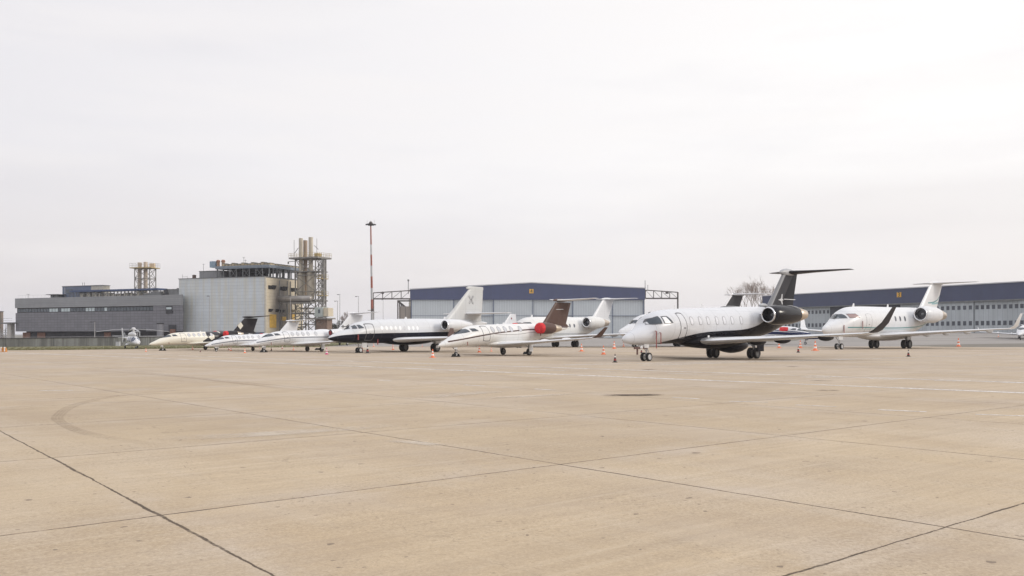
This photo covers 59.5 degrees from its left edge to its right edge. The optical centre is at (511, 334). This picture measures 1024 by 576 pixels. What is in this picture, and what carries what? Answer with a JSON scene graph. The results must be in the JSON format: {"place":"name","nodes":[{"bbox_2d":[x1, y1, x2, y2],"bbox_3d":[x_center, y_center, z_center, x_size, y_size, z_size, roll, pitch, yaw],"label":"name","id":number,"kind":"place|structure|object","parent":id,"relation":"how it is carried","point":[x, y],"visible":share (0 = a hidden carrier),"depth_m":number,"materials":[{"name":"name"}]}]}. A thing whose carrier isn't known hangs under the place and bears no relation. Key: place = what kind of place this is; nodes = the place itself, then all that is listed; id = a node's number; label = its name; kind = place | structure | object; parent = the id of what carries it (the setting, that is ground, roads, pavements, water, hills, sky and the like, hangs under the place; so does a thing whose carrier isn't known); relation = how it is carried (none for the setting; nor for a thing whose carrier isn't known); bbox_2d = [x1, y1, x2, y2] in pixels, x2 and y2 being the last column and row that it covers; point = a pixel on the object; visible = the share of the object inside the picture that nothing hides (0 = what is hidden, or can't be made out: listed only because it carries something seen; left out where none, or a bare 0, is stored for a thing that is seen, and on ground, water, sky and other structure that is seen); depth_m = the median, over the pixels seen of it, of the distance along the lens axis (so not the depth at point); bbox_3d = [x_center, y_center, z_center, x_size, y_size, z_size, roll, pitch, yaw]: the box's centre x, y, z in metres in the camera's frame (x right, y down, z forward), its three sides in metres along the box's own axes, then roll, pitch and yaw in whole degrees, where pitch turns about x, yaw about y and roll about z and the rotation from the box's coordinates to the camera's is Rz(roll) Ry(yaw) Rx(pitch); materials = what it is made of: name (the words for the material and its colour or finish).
{"place":"outdoors","nodes":[
{"label":"outdoors","id":0,"kind":"place"},
{"bbox_2d":[0,311,3,335],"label":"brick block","id":1,"kind":"structure","parent":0,"point":[1,316],"depth_m":238.14,"materials":[{"name":"brown brick"}]},
{"bbox_2d":[0,318,17,337],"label":"building","id":2,"kind":"structure","parent":0,"point":[10,328],"depth_m":224.59,"materials":[{"name":"grey concrete"}]},
{"bbox_2d":[157,323,163,335],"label":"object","id":3,"kind":"object","parent":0,"point":[160,326],"visible":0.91,"depth_m":198.24,"materials":[{"name":"metal"}]},
{"bbox_2d":[209,296,209,331],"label":"street lamp","id":4,"kind":"object","parent":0,"point":[209,313],"visible":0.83,"depth_m":189.95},
{"bbox_2d":[340,312,347,320],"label":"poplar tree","id":5,"kind":"object","parent":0,"point":[341,318],"visible":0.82,"depth_m":250.15,"materials":[{"name":"grey plant"}]},
{"bbox_2d":[0,347,1023,575],"bbox_3d":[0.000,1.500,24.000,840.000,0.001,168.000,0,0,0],"label":"apron","id":6,"kind":"object","parent":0,"point":[122,463],"visible":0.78,"depth_m":10.47,"materials":[{"name":"concrete"}]},
{"bbox_2d":[2,343,359,349],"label":"grass verge","id":7,"kind":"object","parent":6,"relation":"on","point":[103,347],"depth_m":96.89,"materials":[{"name":"green plant"}]},
{"bbox_2d":[97,327,167,348],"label":"helicopter","id":8,"kind":"object","parent":7,"relation":"on","point":[132,339],"visible":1,"depth_m":90.62,"materials":[{"name":"white paint"}]},
{"bbox_2d":[149,316,265,350],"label":"light jet","id":9,"kind":"object","parent":6,"relation":"on","point":[247,325],"visible":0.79,"depth_m":83.29,"materials":[{"name":"white metal"}]},
{"bbox_2d":[179,333,186,341],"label":"door","id":10,"kind":"structure","parent":9,"relation":"in","point":[183,337],"depth_m":81.78,"materials":[{"name":"beige metal"}]},
{"bbox_2d":[205,319,311,351],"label":"light jet","id":11,"kind":"object","parent":6,"relation":"on","point":[245,340],"visible":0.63,"depth_m":77.90,"materials":[{"name":"white metal"}]},
{"bbox_2d":[231,335,237,343],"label":"door","id":12,"kind":"structure","parent":11,"relation":"in","point":[234,338],"depth_m":77.24,"materials":[{"name":"white metal"}]},
{"bbox_2d":[248,430,321,435],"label":"concrete repair","id":13,"kind":"structure","parent":6,"relation":"on","point":[266,433],"depth_m":13.47,"materials":[{"name":"beige concrete"}]},
{"bbox_2d":[249,312,375,351],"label":"light jet","id":14,"kind":"object","parent":6,"relation":"on","point":[308,338],"visible":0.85,"depth_m":75.91,"materials":[{"name":"white metal"}]},
{"bbox_2d":[283,332,289,341],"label":"door","id":15,"kind":"structure","parent":14,"relation":"in","point":[286,336],"depth_m":74.75,"materials":[{"name":"white metal"}]},
{"bbox_2d":[402,441,433,444],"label":"concrete repair","id":16,"kind":"structure","parent":6,"relation":"on","point":[424,443],"depth_m":12.36,"materials":[{"name":"beige concrete"}]},
{"bbox_2d":[328,286,510,352],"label":"business jet","id":17,"kind":"object","parent":6,"relation":"on","point":[405,332],"visible":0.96,"depth_m":75.28,"materials":[{"name":"white metal"}]},
{"bbox_2d":[363,323,374,340],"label":"door","id":18,"kind":"structure","parent":17,"relation":"in","point":[370,331],"depth_m":71.40,"materials":[{"name":"white metal"}]},
{"bbox_2d":[442,314,516,340],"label":"light jet","id":19,"kind":"object","parent":6,"relation":"on","point":[511,319],"depth_m":114.85,"materials":[{"name":"white paint"}]},
{"bbox_2d":[9,352,1023,392],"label":"painted line","id":20,"kind":"object","parent":6,"relation":"on","point":[589,375],"visible":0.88,"depth_m":31.60,"materials":[{"name":"white"}]},
{"bbox_2d":[438,298,607,355],"bbox_3d":[0.690,-0.623,64.612,12.881,4.243,11.627,0,0,-9],"label":"light jet","id":21,"kind":"object","parent":6,"relation":"on","point":[503,336],"visible":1,"depth_m":62.12,"materials":[{"name":"white paint"}]},
{"bbox_2d":[453,329,469,334],"bbox_3d":[-3.317,-0.152,59.187,0.553,0.392,1.035,0,0,40],"label":"cockpit window","id":22,"kind":"structure","parent":21,"relation":"in","point":[461,331],"depth_m":59.29,"materials":[{"name":"grey glass"}]},
{"bbox_2d":[479,326,489,340],"bbox_3d":[-1.846,-0.040,60.530,0.444,1.043,0.774,0,0,40],"label":"door","id":23,"kind":"structure","parent":21,"relation":"in","point":[486,333],"depth_m":60.45,"materials":[{"name":"white metal"}]},
{"bbox_2d":[111,353,1023,382],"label":"painted line","id":24,"kind":"object","parent":6,"relation":"on","point":[610,369],"visible":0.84,"depth_m":37.84,"materials":[{"name":"white"}]},
{"bbox_2d":[516,298,636,347],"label":"business jet","id":25,"kind":"object","parent":6,"relation":"on","point":[580,327],"visible":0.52,"depth_m":104.65,"materials":[{"name":"white paint"}]},
{"bbox_2d":[619,293,770,346],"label":"business jet","id":26,"kind":"object","parent":6,"relation":"on","point":[734,299],"visible":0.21,"depth_m":113.88,"materials":[{"name":"white paint"}]},
{"bbox_2d":[663,359,849,364],"bbox_3d":[13.124,1.496,48.011,17.388,0.001,0.400,0,0,-36],"label":"painted line","id":27,"kind":"object","parent":6,"relation":"on","point":[745,362],"visible":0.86,"depth_m":47.16,"materials":[{"name":"white paint"}]},
{"bbox_2d":[622,269,895,360],"bbox_3d":[14.816,-1.460,56.457,15.840,5.916,18.312,0,0,7],"label":"business jet","id":28,"kind":"object","parent":6,"relation":"on","point":[714,331],"visible":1,"depth_m":52.64,"materials":[{"name":"white paint"}]},
{"bbox_2d":[643,316,662,324],"bbox_3d":[7.757,-0.749,49.365,1.064,0.516,0.461,0,0,3],"label":"cockpit window","id":29,"kind":"structure","parent":28,"relation":"in","point":[655,320],"depth_m":49.32,"materials":[{"name":"grey glass"}]},
{"bbox_2d":[660,316,672,323],"bbox_3d":[8.608,-0.788,49.666,0.758,0.439,0.308,0,0,-32],"label":"cockpit window","id":30,"kind":"structure","parent":28,"relation":"in","point":[671,321],"depth_m":49.66,"materials":[{"name":"grey glass"}]},
{"bbox_2d":[675,312,687,338],"bbox_3d":[9.550,-0.474,50.557,0.763,1.495,0.442,0,0,-44],"label":"door","id":31,"kind":"structure","parent":28,"relation":"in","point":[682,319],"depth_m":50.48,"materials":[{"name":"white paint"}]},
{"bbox_2d":[811,341,818,350],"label":"traffic cone","id":32,"kind":"object","parent":6,"relation":"on","point":[815,348],"visible":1,"depth_m":80.98,"materials":[{"name":"orange plastic"}]},
{"bbox_2d":[800,281,1021,348],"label":"business jet","id":33,"kind":"object","parent":6,"relation":"on","point":[905,323],"visible":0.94,"depth_m":91.12,"materials":[{"name":"white paint"}]},
{"bbox_2d":[833,314,846,318],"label":"cockpit window","id":34,"kind":"structure","parent":33,"relation":"in","point":[840,316],"depth_m":86.91,"materials":[{"name":"grey glass"}]},
{"bbox_2d":[846,314,859,317],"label":"cockpit window","id":35,"kind":"structure","parent":33,"relation":"in","point":[849,315],"depth_m":87.10,"materials":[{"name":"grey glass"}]},
{"bbox_2d":[864,314,871,331],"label":"door","id":36,"kind":"structure","parent":33,"relation":"in","point":[869,319],"depth_m":88.53,"materials":[{"name":"white metal"}]},
{"bbox_2d":[0,0,1023,333],"label":"sky","id":37,"kind":"structure","parent":0,"point":[695,149],"materials":[{"name":"white"}]},
{"bbox_2d":[3,334,1023,346],"bbox_3d":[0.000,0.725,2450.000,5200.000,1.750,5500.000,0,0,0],"label":"ground","id":38,"kind":"structure","parent":0,"point":[948,345],"depth_m":114.38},
{"bbox_2d":[332,320,342,328],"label":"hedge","id":39,"kind":"object","parent":38,"relation":"on","point":[334,326],"visible":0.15,"depth_m":239.58,"materials":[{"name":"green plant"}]},
{"bbox_2d":[762,281,1023,333],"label":"hangar","id":40,"kind":"structure","parent":38,"relation":"on","point":[993,305],"depth_m":191.90,"materials":[{"name":"metal"}]},
{"bbox_2d":[783,308,802,328],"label":"door leaf","id":41,"kind":"structure","parent":40,"relation":"in","point":[797,324],"depth_m":232.79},
{"bbox_2d":[803,307,829,333],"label":"door leaf","id":42,"kind":"structure","parent":40,"relation":"in","point":[817,318],"depth_m":226.85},
{"bbox_2d":[900,304,933,331],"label":"door leaf","id":43,"kind":"structure","parent":40,"relation":"in","point":[929,326],"depth_m":198.49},
{"bbox_2d":[934,302,973,332],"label":"door leaf","id":44,"kind":"structure","parent":40,"relation":"in","point":[960,315],"depth_m":190.33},
{"bbox_2d":[974,300,1018,332],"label":"door leaf","id":45,"kind":"structure","parent":40,"relation":"in","point":[989,314],"depth_m":182.54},
{"bbox_2d":[1019,300,1023,324],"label":"door leaf","id":46,"kind":"structure","parent":40,"relation":"in","point":[1021,302],"depth_m":177.45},
{"bbox_2d":[325,333,1023,346],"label":"taxiway","id":47,"kind":"structure","parent":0,"point":[970,338],"depth_m":133.13,"materials":[{"name":"concrete"}]},
{"bbox_2d":[0,336,162,346],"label":"boundary wall","id":48,"kind":"structure","parent":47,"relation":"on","point":[69,341],"depth_m":104.06,"materials":[{"name":"concrete"}]},
{"bbox_2d":[15,282,182,337],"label":"power plant hall","id":49,"kind":"structure","parent":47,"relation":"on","point":[73,311],"depth_m":211.97,"materials":[{"name":"metal"}]},
{"bbox_2d":[23,332,30,337],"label":"door","id":50,"kind":"structure","parent":49,"relation":"in","point":[25,334],"depth_m":223.71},
{"bbox_2d":[37,332,44,337],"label":"door","id":51,"kind":"structure","parent":49,"relation":"in","point":[39,334],"depth_m":221.54,"materials":[{"name":"brown metal"}]},
{"bbox_2d":[129,262,159,292],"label":"twin flue stack","id":52,"kind":"object","parent":49,"relation":"on","point":[145,278],"visible":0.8,"depth_m":217.03,"materials":[{"name":"metal"}]},
{"bbox_2d":[166,306,172,313],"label":"louvre window","id":53,"kind":"structure","parent":49,"relation":"in","point":[169,309],"depth_m":201.57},
{"bbox_2d":[115,331,161,336],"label":"pipe run","id":54,"kind":"object","parent":47,"relation":"on","point":[144,336],"visible":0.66,"depth_m":199.66,"materials":[{"name":"grey metal"}]},
{"bbox_2d":[179,259,313,333],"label":"turbine hall","id":55,"kind":"structure","parent":47,"relation":"on","point":[236,292],"depth_m":199.41,"materials":[{"name":"silver metal"}]},
{"bbox_2d":[277,237,335,329],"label":"flue tower","id":56,"kind":"structure","parent":47,"relation":"on","point":[306,276],"depth_m":197.50,"materials":[{"name":"metal"}]},
{"bbox_2d":[366,221,375,319],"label":"floodlight mast","id":57,"kind":"object","parent":47,"relation":"on","point":[370,223],"visible":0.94,"depth_m":184.83,"materials":[{"name":"metal"}]},
{"bbox_2d":[373,279,678,337],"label":"hangar","id":58,"kind":"structure","parent":47,"relation":"on","point":[523,300],"depth_m":330.55,"materials":[{"name":"metal"}]},
{"bbox_2d":[412,300,452,318],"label":"door leaf","id":59,"kind":"structure","parent":58,"relation":"in","point":[421,309],"depth_m":330.54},
{"bbox_2d":[454,300,492,324],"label":"door leaf","id":60,"kind":"structure","parent":58,"relation":"in","point":[487,305],"depth_m":330.87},
{"bbox_2d":[494,300,531,323],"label":"door leaf","id":61,"kind":"structure","parent":58,"relation":"in","point":[522,309],"depth_m":330.54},
{"bbox_2d":[533,300,571,316],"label":"door leaf","id":62,"kind":"structure","parent":58,"relation":"in","point":[541,308],"depth_m":330.87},
{"bbox_2d":[573,300,611,337],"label":"door leaf","id":63,"kind":"structure","parent":58,"relation":"in","point":[581,308],"depth_m":330.54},
{"bbox_2d":[613,300,642,337],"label":"door leaf","id":64,"kind":"structure","parent":58,"relation":"in","point":[624,311],"depth_m":330.87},
{"bbox_2d":[724,276,764,306],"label":"bare tree","id":65,"kind":"object","parent":47,"relation":"on","point":[748,297],"visible":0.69,"depth_m":261.39,"materials":[{"name":"grey plant"}]},
{"bbox_2d":[741,282,773,303],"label":"bare tree","id":66,"kind":"object","parent":47,"relation":"on","point":[768,289],"visible":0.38,"depth_m":259.01,"materials":[{"name":"grey plant"}]},
{"bbox_2d":[747,326,817,344],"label":"light jet","id":67,"kind":"object","parent":47,"relation":"on","point":[785,330],"visible":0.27,"depth_m":124.48,"materials":[{"name":"white paint"}]},
{"bbox_2d":[779,327,787,330],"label":"window cover","id":68,"kind":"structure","parent":67,"relation":"in","point":[781,328],"depth_m":124.82,"materials":[{"name":"red fabric"}]},
{"bbox_2d":[978,325,1023,339],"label":"light jet","id":69,"kind":"object","parent":47,"relation":"on","point":[1020,331],"visible":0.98,"depth_m":139.18,"materials":[{"name":"white paint"}]}
]}

